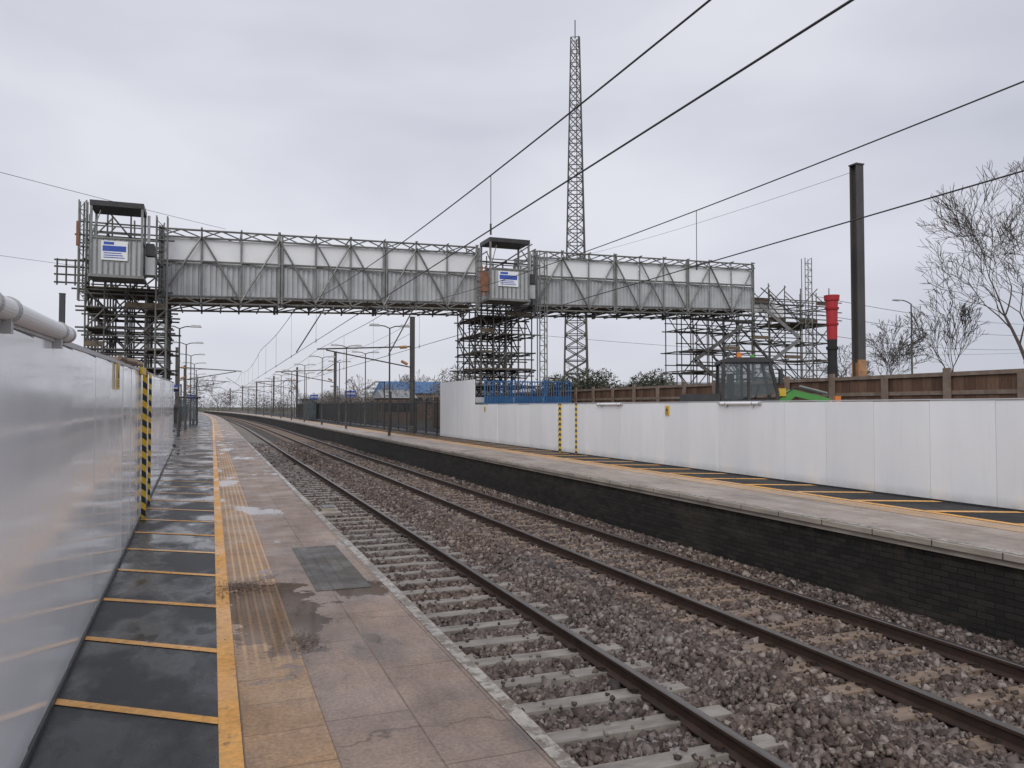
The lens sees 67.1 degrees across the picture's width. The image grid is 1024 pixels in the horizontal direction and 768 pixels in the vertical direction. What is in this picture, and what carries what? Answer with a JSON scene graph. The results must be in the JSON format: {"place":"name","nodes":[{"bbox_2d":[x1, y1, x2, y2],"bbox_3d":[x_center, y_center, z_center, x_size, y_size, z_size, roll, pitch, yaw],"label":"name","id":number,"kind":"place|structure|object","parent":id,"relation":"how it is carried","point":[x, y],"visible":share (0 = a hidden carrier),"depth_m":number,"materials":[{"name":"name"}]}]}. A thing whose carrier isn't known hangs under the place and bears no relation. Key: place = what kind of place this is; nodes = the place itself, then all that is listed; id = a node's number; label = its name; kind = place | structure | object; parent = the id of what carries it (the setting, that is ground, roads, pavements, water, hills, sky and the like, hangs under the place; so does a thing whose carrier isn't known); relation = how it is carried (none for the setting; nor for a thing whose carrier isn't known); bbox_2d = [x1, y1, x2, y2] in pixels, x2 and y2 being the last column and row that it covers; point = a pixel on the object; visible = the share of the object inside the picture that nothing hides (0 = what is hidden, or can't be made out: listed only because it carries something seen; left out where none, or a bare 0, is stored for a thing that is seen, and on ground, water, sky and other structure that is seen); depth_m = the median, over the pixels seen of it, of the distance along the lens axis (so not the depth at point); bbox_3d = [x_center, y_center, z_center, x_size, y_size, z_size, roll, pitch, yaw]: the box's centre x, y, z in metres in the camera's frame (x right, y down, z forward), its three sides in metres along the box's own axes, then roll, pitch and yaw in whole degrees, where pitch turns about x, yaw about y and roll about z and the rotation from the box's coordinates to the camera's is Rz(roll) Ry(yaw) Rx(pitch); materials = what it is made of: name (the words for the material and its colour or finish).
{"place":"outdoors","nodes":[
{"label":"outdoors","id":0,"kind":"place"},
{"bbox_2d":[188,407,420,424],"bbox_3d":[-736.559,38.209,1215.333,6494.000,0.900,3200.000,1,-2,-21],"label":"ground","id":1,"kind":"structure","parent":0,"point":[246,410],"depth_m":494.05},
{"bbox_2d":[59,293,65,322],"bbox_3d":[-25.540,-0.980,43.771,0.440,8.340,0.440,1,-2,-21],"label":"catenary mast","id":2,"kind":"object","parent":1,"relation":"on","point":[62,299],"visible":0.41,"depth_m":43.75,"materials":[{"name":"metal"}]},
{"bbox_2d":[275,375,300,413],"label":"bare tree","id":3,"kind":"object","parent":1,"relation":"on","point":[288,390],"visible":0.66,"depth_m":203.03,"materials":[{"name":"plant"}]},
{"bbox_2d":[26,411,581,767],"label":"station platform","id":4,"kind":"structure","parent":1,"relation":"on","point":[408,697],"depth_m":4.89,"materials":[{"name":"concrete"}]},
{"bbox_2d":[0,319,173,767],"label":"white hoarding","id":5,"kind":"object","parent":4,"relation":"on","point":[70,458],"visible":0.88,"depth_m":4.23,"materials":[{"name":"paint"}]},
{"bbox_2d":[0,293,76,348],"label":"pipe","id":6,"kind":"object","parent":5,"relation":"attached to","point":[13,311],"visible":0.96,"depth_m":3.21,"materials":[{"name":"white metal"}]},
{"bbox_2d":[116,363,119,389],"bbox_3d":[-3.745,-0.074,7.348,0.015,0.250,0.180,1,-2,-21],"label":"warning sign","id":7,"kind":"object","parent":5,"relation":"attached to","point":[118,376],"visible":1,"depth_m":7.32,"materials":[{"name":"yellow plastic"}]},
{"bbox_2d":[108,355,145,375],"bbox_3d":[-4.627,-0.253,9.372,0.352,0.166,3.602,1,-2,-21],"label":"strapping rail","id":8,"kind":"object","parent":5,"relation":"on","point":[132,362],"visible":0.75,"depth_m":8.32,"materials":[{"name":"plastic"}]},
{"bbox_2d":[141,371,147,517],"bbox_3d":[-5.291,0.867,11.120,0.060,2.122,0.060,1,-2,-21],"label":"hazard post","id":9,"kind":"object","parent":4,"relation":"on","point":[144,448],"visible":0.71,"depth_m":11.09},
{"bbox_2d":[147,374,151,503],"bbox_3d":[-5.949,0.906,12.687,0.040,2.137,0.060,1,-2,-21],"label":"hazard post","id":10,"kind":"object","parent":4,"relation":"on","point":[149,438],"visible":1,"depth_m":12.66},
{"bbox_2d":[174,384,181,426],"bbox_3d":[-26.317,1.677,60.560,0.745,3.420,0.140,1,-2,-21],"label":"platform pole","id":11,"kind":"object","parent":4,"relation":"on","point":[180,401],"visible":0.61,"depth_m":60.65,"materials":[{"name":"metal"}]},
{"bbox_2d":[158,324,201,434],"bbox_3d":[-18.628,-0.226,43.212,2.300,6.200,0.260,1,-2,-21],"label":"platform lamp","id":12,"kind":"object","parent":4,"relation":"on","point":[178,414],"visible":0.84,"depth_m":43.18,"materials":[{"name":"metal"}]},
{"bbox_2d":[173,406,187,424],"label":"railing fence","id":13,"kind":"object","parent":4,"relation":"on","point":[182,414],"visible":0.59,"depth_m":87.56,"materials":[{"name":"metal"}]},
{"bbox_2d":[171,341,203,429],"bbox_3d":[-22.967,0.104,54.395,2.300,6.200,0.260,1,-2,-21],"label":"platform lamp","id":14,"kind":"object","parent":4,"relation":"on","point":[185,420],"visible":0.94,"depth_m":54.35,"materials":[{"name":"metal"}]},
{"bbox_2d":[175,397,200,423],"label":"waiting shelter","id":15,"kind":"object","parent":4,"relation":"on","point":[196,419],"visible":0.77,"depth_m":70.31,"materials":[{"name":"paint"}]},
{"bbox_2d":[176,353,204,424],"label":"platform lamp","id":16,"kind":"object","parent":4,"relation":"on","point":[190,384],"visible":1,"depth_m":66.45,"materials":[{"name":"metal"}]},
{"bbox_2d":[174,376,207,412],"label":"bare tree","id":17,"kind":"object","parent":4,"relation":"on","point":[193,390],"visible":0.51,"depth_m":212.03,"materials":[{"name":"plant"}]},
{"bbox_2d":[183,362,205,421],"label":"platform lamp","id":18,"kind":"object","parent":4,"relation":"on","point":[194,389],"visible":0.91,"depth_m":79.56,"materials":[{"name":"metal"}]},
{"bbox_2d":[187,368,206,418],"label":"platform lamp","id":19,"kind":"object","parent":4,"relation":"on","point":[196,386],"visible":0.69,"depth_m":92.62,"materials":[{"name":"metal"}]},
{"bbox_2d":[186,382,220,394],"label":"catenary mast","id":20,"kind":"object","parent":4,"relation":"on","point":[199,390],"visible":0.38,"depth_m":155.82,"materials":[{"name":"metal"}]},
{"bbox_2d":[183,365,229,405],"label":"catenary mast","id":21,"kind":"object","parent":4,"relation":"on","point":[197,386],"visible":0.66,"depth_m":119.73,"materials":[{"name":"metal"}]},
{"bbox_2d":[175,347,241,405],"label":"catenary mast","id":22,"kind":"object","parent":4,"relation":"on","point":[176,368],"visible":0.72,"depth_m":83.57,"materials":[{"name":"metal"}]},
{"bbox_2d":[345,375,376,401],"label":"bare tree","id":23,"kind":"object","parent":1,"relation":"on","point":[350,381],"visible":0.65,"depth_m":149.58,"materials":[{"name":"plant"}]},
{"bbox_2d":[372,390,416,422],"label":"brick building","id":24,"kind":"structure","parent":1,"relation":"on","point":[379,393],"depth_m":89.71,"materials":[{"name":"brick"}]},
{"bbox_2d":[174,377,625,410],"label":"distant trees","id":25,"kind":"object","parent":1,"relation":"on","point":[200,402],"visible":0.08,"depth_m":365.29,"materials":[{"name":"plant"}]},
{"bbox_2d":[373,381,440,419],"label":"blue roofed building","id":26,"kind":"structure","parent":1,"relation":"on","point":[381,385],"depth_m":116.85,"materials":[{"name":"metal"}]},
{"bbox_2d":[415,369,428,381],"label":"bare tree","id":27,"kind":"object","parent":1,"relation":"on","point":[427,379],"visible":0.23,"depth_m":192.01,"materials":[{"name":"plant"}]},
{"bbox_2d":[301,360,584,422],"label":"trackside scrub","id":28,"kind":"object","parent":1,"relation":"on","point":[328,398],"visible":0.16,"depth_m":106.03,"materials":[{"name":"plant"}]},
{"bbox_2d":[224,419,791,767],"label":"railway track","id":29,"kind":"structure","parent":1,"relation":"on","point":[725,743],"depth_m":7.92,"materials":[{"name":"concrete"}]},
{"bbox_2d":[318,504,341,515],"bbox_3d":[-4.578,3.151,19.323,0.500,0.160,1.100,1,-2,-21],"label":"track magnet","id":30,"kind":"object","parent":29,"relation":"on","point":[328,510],"visible":0.88,"depth_m":19.14,"materials":[{"name":"concrete"}]},
{"bbox_2d":[563,20,588,382],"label":"lattice communications mast","id":31,"kind":"object","parent":1,"relation":"on","point":[585,333],"visible":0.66,"depth_m":80.18,"materials":[{"name":"metal"}]},
{"bbox_2d":[533,366,676,391],"bbox_3d":[7.510,0.794,57.668,14.276,4.312,4.420,1,-2,-32],"label":"evergreen hedge","id":32,"kind":"object","parent":1,"relation":"on","point":[603,380],"visible":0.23,"depth_m":57.03,"materials":[{"name":"green plant"}]},
{"bbox_2d":[212,414,1023,755],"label":"railway track","id":33,"kind":"structure","parent":1,"relation":"on","point":[976,724],"depth_m":9.42,"materials":[{"name":"metal"}]},
{"bbox_2d":[824,294,839,377],"bbox_3d":[11.203,-0.254,26.996,0.800,5.700,0.800,1,-2,-21],"label":"red rubble chute","id":34,"kind":"object","parent":1,"relation":"on","point":[831,309],"visible":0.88,"depth_m":26.89,"materials":[{"name":"plastic"}]},
{"bbox_2d":[810,345,875,376],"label":"bare tree","id":35,"kind":"object","parent":1,"relation":"on","point":[868,372],"visible":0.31,"depth_m":69.96,"materials":[{"name":"brown plant"}]},
{"bbox_2d":[848,162,866,376],"bbox_3d":[10.220,-1.973,22.803,0.430,9.090,0.430,1,-2,-21],"label":"catenary mast","id":36,"kind":"object","parent":1,"relation":"on","point":[857,259],"visible":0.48,"depth_m":22.79,"materials":[{"name":"metal"}]},
{"bbox_2d":[843,315,933,374],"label":"bare tree","id":37,"kind":"object","parent":1,"relation":"on","point":[892,356],"visible":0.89,"depth_m":70.66,"materials":[{"name":"brown plant"}]},
{"bbox_2d":[892,299,912,373],"bbox_3d":[30.307,-1.432,59.768,1.890,10.188,0.300,1,-2,-21],"label":"street lamp","id":38,"kind":"object","parent":1,"relation":"on","point":[911,333],"visible":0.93,"depth_m":60.07,"materials":[{"name":"metal"}]},
{"bbox_2d":[904,285,989,371],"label":"bare tree","id":39,"kind":"object","parent":1,"relation":"on","point":[963,310],"visible":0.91,"depth_m":69.40,"materials":[{"name":"brown plant"}]},
{"bbox_2d":[916,157,1023,359],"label":"bare tree","id":40,"kind":"object","parent":1,"relation":"on","point":[955,220],"visible":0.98,"depth_m":65.06,"materials":[{"name":"brown plant"}]},
{"bbox_2d":[127,484,554,747],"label":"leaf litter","id":41,"kind":"object","parent":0,"point":[238,585],"visible":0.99,"depth_m":6.57,"materials":[{"name":"brown plant"}]},
{"bbox_2d":[0,0,1023,406],"label":"sky","id":42,"kind":"structure","parent":0,"point":[356,119],"materials":[{"name":"grey"}]},
{"bbox_2d":[204,411,1023,647],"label":"station platform","id":43,"kind":"structure","parent":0,"point":[954,564],"depth_m":12.62,"materials":[{"name":"concrete"}]},
{"bbox_2d":[203,376,221,410],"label":"bare tree","id":44,"kind":"object","parent":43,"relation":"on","point":[212,389],"visible":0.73,"depth_m":280.47,"materials":[{"name":"plant"}]},
{"bbox_2d":[212,388,230,410],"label":"catenary mast","id":45,"kind":"object","parent":43,"relation":"on","point":[229,398],"visible":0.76,"depth_m":267.64,"materials":[{"name":"metal"}]},
{"bbox_2d":[219,385,242,411],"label":"catenary mast","id":46,"kind":"object","parent":43,"relation":"on","point":[237,396],"visible":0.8,"depth_m":231.26,"materials":[{"name":"metal"}]},
{"bbox_2d":[229,381,256,412],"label":"catenary mast","id":47,"kind":"object","parent":43,"relation":"on","point":[244,393],"visible":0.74,"depth_m":195.61,"materials":[{"name":"metal"}]},
{"bbox_2d":[240,376,274,413],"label":"catenary mast","id":48,"kind":"object","parent":43,"relation":"on","point":[268,392],"visible":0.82,"depth_m":160.73,"materials":[{"name":"metal"}]},
{"bbox_2d":[266,378,278,416],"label":"platform lamp","id":49,"kind":"object","parent":43,"relation":"on","point":[271,397],"visible":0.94,"depth_m":122.44,"materials":[{"name":"metal"}]},
{"bbox_2d":[258,367,297,416],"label":"catenary mast","id":50,"kind":"object","parent":43,"relation":"on","point":[296,380],"visible":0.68,"depth_m":125.68,"materials":[{"name":"metal"}]},
{"bbox_2d":[282,380,284,415],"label":"platform lamp","id":51,"kind":"object","parent":43,"relation":"on","point":[283,397],"visible":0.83,"depth_m":130.81,"materials":[{"name":"metal"}]},
{"bbox_2d":[282,369,300,419],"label":"platform lamp","id":52,"kind":"object","parent":43,"relation":"on","point":[291,390],"visible":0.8,"depth_m":95.56,"materials":[{"name":"metal"}]},
{"bbox_2d":[294,364,315,421],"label":"platform lamp","id":53,"kind":"object","parent":43,"relation":"on","point":[304,386],"visible":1,"depth_m":82.54,"materials":[{"name":"metal"}]},
{"bbox_2d":[275,352,336,402],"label":"catenary mast","id":54,"kind":"object","parent":43,"relation":"on","point":[335,378],"visible":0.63,"depth_m":89.50,"materials":[{"name":"metal"}]},
{"bbox_2d":[298,372,314,418],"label":"platform lamp","id":55,"kind":"object","parent":43,"relation":"on","point":[306,395],"visible":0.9,"depth_m":103.02,"materials":[{"name":"metal"}]},
{"bbox_2d":[297,399,318,419],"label":"waiting shelter","id":56,"kind":"object","parent":43,"relation":"on","point":[302,407],"visible":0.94,"depth_m":93.79,"materials":[{"name":"paint"}]},
{"bbox_2d":[310,395,317,420],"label":"platform pole","id":57,"kind":"object","parent":43,"relation":"on","point":[313,396],"visible":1,"depth_m":87.75,"materials":[{"name":"metal"}]},
{"bbox_2d":[309,355,334,424],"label":"platform lamp","id":58,"kind":"object","parent":43,"relation":"on","point":[322,386],"visible":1,"depth_m":69.48,"materials":[{"name":"metal"}]},
{"bbox_2d":[330,386,337,423],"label":"platform pole","id":59,"kind":"object","parent":43,"relation":"on","point":[337,402],"visible":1,"depth_m":73.90,"materials":[{"name":"metal"}]},
{"bbox_2d":[328,360,350,422],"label":"platform lamp","id":60,"kind":"object","parent":43,"relation":"on","point":[339,388],"visible":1,"depth_m":76.94,"materials":[{"name":"metal"}]},
{"bbox_2d":[331,344,361,428],"bbox_3d":[-12.216,0.180,56.955,2.300,6.200,0.260,1,-2,-21],"label":"platform lamp","id":61,"kind":"object","parent":43,"relation":"on","point":[346,380],"visible":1,"depth_m":56.89,"materials":[{"name":"metal"}]},
{"bbox_2d":[254,398,439,433],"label":"railing fence","id":62,"kind":"object","parent":43,"relation":"on","point":[329,410],"visible":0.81,"depth_m":61.80,"materials":[{"name":"metal"}]},
{"bbox_2d":[345,390,355,425],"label":"platform pole","id":63,"kind":"object","parent":43,"relation":"on","point":[350,393],"visible":1,"depth_m":65.43,"materials":[{"name":"metal"}]},
{"bbox_2d":[352,351,378,425],"bbox_3d":[-12.143,0.386,63.952,2.300,6.200,0.260,1,-2,-21],"label":"platform lamp","id":64,"kind":"object","parent":43,"relation":"on","point":[365,382],"visible":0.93,"depth_m":63.90,"materials":[{"name":"metal"}]},
{"bbox_2d":[317,316,414,428],"bbox_3d":[-10.127,-0.677,54.035,6.894,8.340,0.460,1,-2,-21],"label":"catenary mast","id":65,"kind":"object","parent":43,"relation":"on","point":[412,351],"visible":0.89,"depth_m":55.02,"materials":[{"name":"metal"}]},
{"bbox_2d":[0,0,1023,398],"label":"overhead line","id":66,"kind":"object","parent":65,"relation":"attached to","point":[642,230],"visible":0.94,"depth_m":9.44,"materials":[{"name":"metal"}]},
{"bbox_2d":[374,381,384,429],"bbox_3d":[-9.298,1.492,54.293,0.745,3.420,0.140,1,-2,-21],"label":"platform pole","id":67,"kind":"object","parent":43,"relation":"on","point":[384,400],"visible":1,"depth_m":54.36,"materials":[{"name":"metal"}]},
{"bbox_2d":[385,392,391,429],"bbox_3d":[-8.076,1.789,50.466,0.426,2.600,0.260,1,-2,-21],"label":"platform pole","id":68,"kind":"object","parent":43,"relation":"on","point":[386,395],"visible":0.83,"depth_m":50.51,"materials":[{"name":"metal"}]},
{"bbox_2d":[369,324,409,435],"bbox_3d":[-6.828,-0.230,43.069,2.300,6.200,0.260,1,-2,-21],"label":"platform lamp","id":69,"kind":"object","parent":43,"relation":"on","point":[389,420],"visible":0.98,"depth_m":42.99,"materials":[{"name":"metal"}]},
{"bbox_2d":[402,379,414,433],"bbox_3d":[-6.136,1.343,45.867,0.745,3.220,0.140,1,-2,-21],"label":"platform pole","id":70,"kind":"object","parent":43,"relation":"on","point":[406,380],"visible":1,"depth_m":45.95,"materials":[{"name":"metal"}]},
{"bbox_2d":[54,199,841,445],"bbox_3d":[0.851,-2.500,39.696,41.990,10.763,6.326,1,-2,-29],"label":"scaffold footbridge","id":71,"kind":"object","parent":43,"relation":"on","point":[201,271],"visible":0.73,"depth_m":35.52,"materials":[{"name":"paint"}]},
{"bbox_2d":[484,378,570,404],"bbox_3d":[0.780,1.207,36.663,4.452,2.950,0.104,1,-2,-21],"label":"blue barrier","id":72,"kind":"object","parent":43,"relation":"on","point":[502,399],"visible":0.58,"depth_m":36.64,"materials":[{"name":"paint"}]},
{"bbox_2d":[558,403,560,451],"bbox_3d":[1.684,1.547,27.327,0.048,1.720,0.100,1,-2,-21],"label":"hazard post","id":73,"kind":"object","parent":43,"relation":"on","point":[559,427],"visible":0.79,"depth_m":27.29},
{"bbox_2d":[575,403,576,453],"bbox_3d":[2.160,1.511,26.112,0.038,1.720,0.050,1,-2,-21],"label":"hazard post","id":74,"kind":"object","parent":43,"relation":"on","point":[575,428],"visible":1,"depth_m":26.10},
{"bbox_2d":[432,368,1023,426],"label":"timber wall","id":75,"kind":"structure","parent":43,"relation":"on","point":[946,383],"depth_m":21.55,"materials":[{"name":"brown wood"}]},
{"bbox_2d":[440,379,1023,511],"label":"white hoarding","id":76,"kind":"object","parent":43,"relation":"on","point":[969,451],"visible":0.96,"depth_m":16.04,"materials":[{"name":"paint"}]},
{"bbox_2d":[596,403,622,406],"bbox_3d":[3.009,0.648,23.951,0.083,0.126,1.620,1,-2,-21],"label":"tube light","id":77,"kind":"object","parent":76,"relation":"attached to","point":[601,404],"visible":1,"depth_m":23.87,"materials":[{"name":"white plastic"}]},
{"bbox_2d":[665,406,668,414],"bbox_3d":[4.196,0.717,20.922,0.015,0.250,0.180,1,-2,-21],"label":"warning sign","id":78,"kind":"object","parent":76,"relation":"attached to","point":[666,410],"visible":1,"depth_m":20.91,"materials":[{"name":"yellow plastic"}]},
{"bbox_2d":[718,401,761,406],"bbox_3d":[5.306,0.474,18.033,0.083,0.126,1.520,1,-2,-21],"label":"tube light","id":79,"kind":"object","parent":76,"relation":"attached to","point":[752,403],"visible":1,"depth_m":17.97,"materials":[{"name":"white plastic"}]},
{"bbox_2d":[680,353,840,402],"bbox_3d":[6.947,0.653,21.468,4.500,3.020,2.020,0,-2,7],"label":"excavator","id":80,"kind":"object","parent":43,"relation":"on","point":[782,394],"visible":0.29,"depth_m":21.08,"materials":[{"name":"metal"}]},
{"bbox_2d":[221,417,1023,767],"bbox_3d":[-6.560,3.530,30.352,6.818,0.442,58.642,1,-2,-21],"label":"ballast gravel","id":81,"kind":"structure","parent":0,"point":[860,732],"depth_m":8.62,"materials":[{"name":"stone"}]},
{"bbox_2d":[622,382,711,386],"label":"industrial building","id":82,"kind":"structure","parent":0,"point":[679,383],"depth_m":98.65,"materials":[{"name":"grey metal"}]}
]}

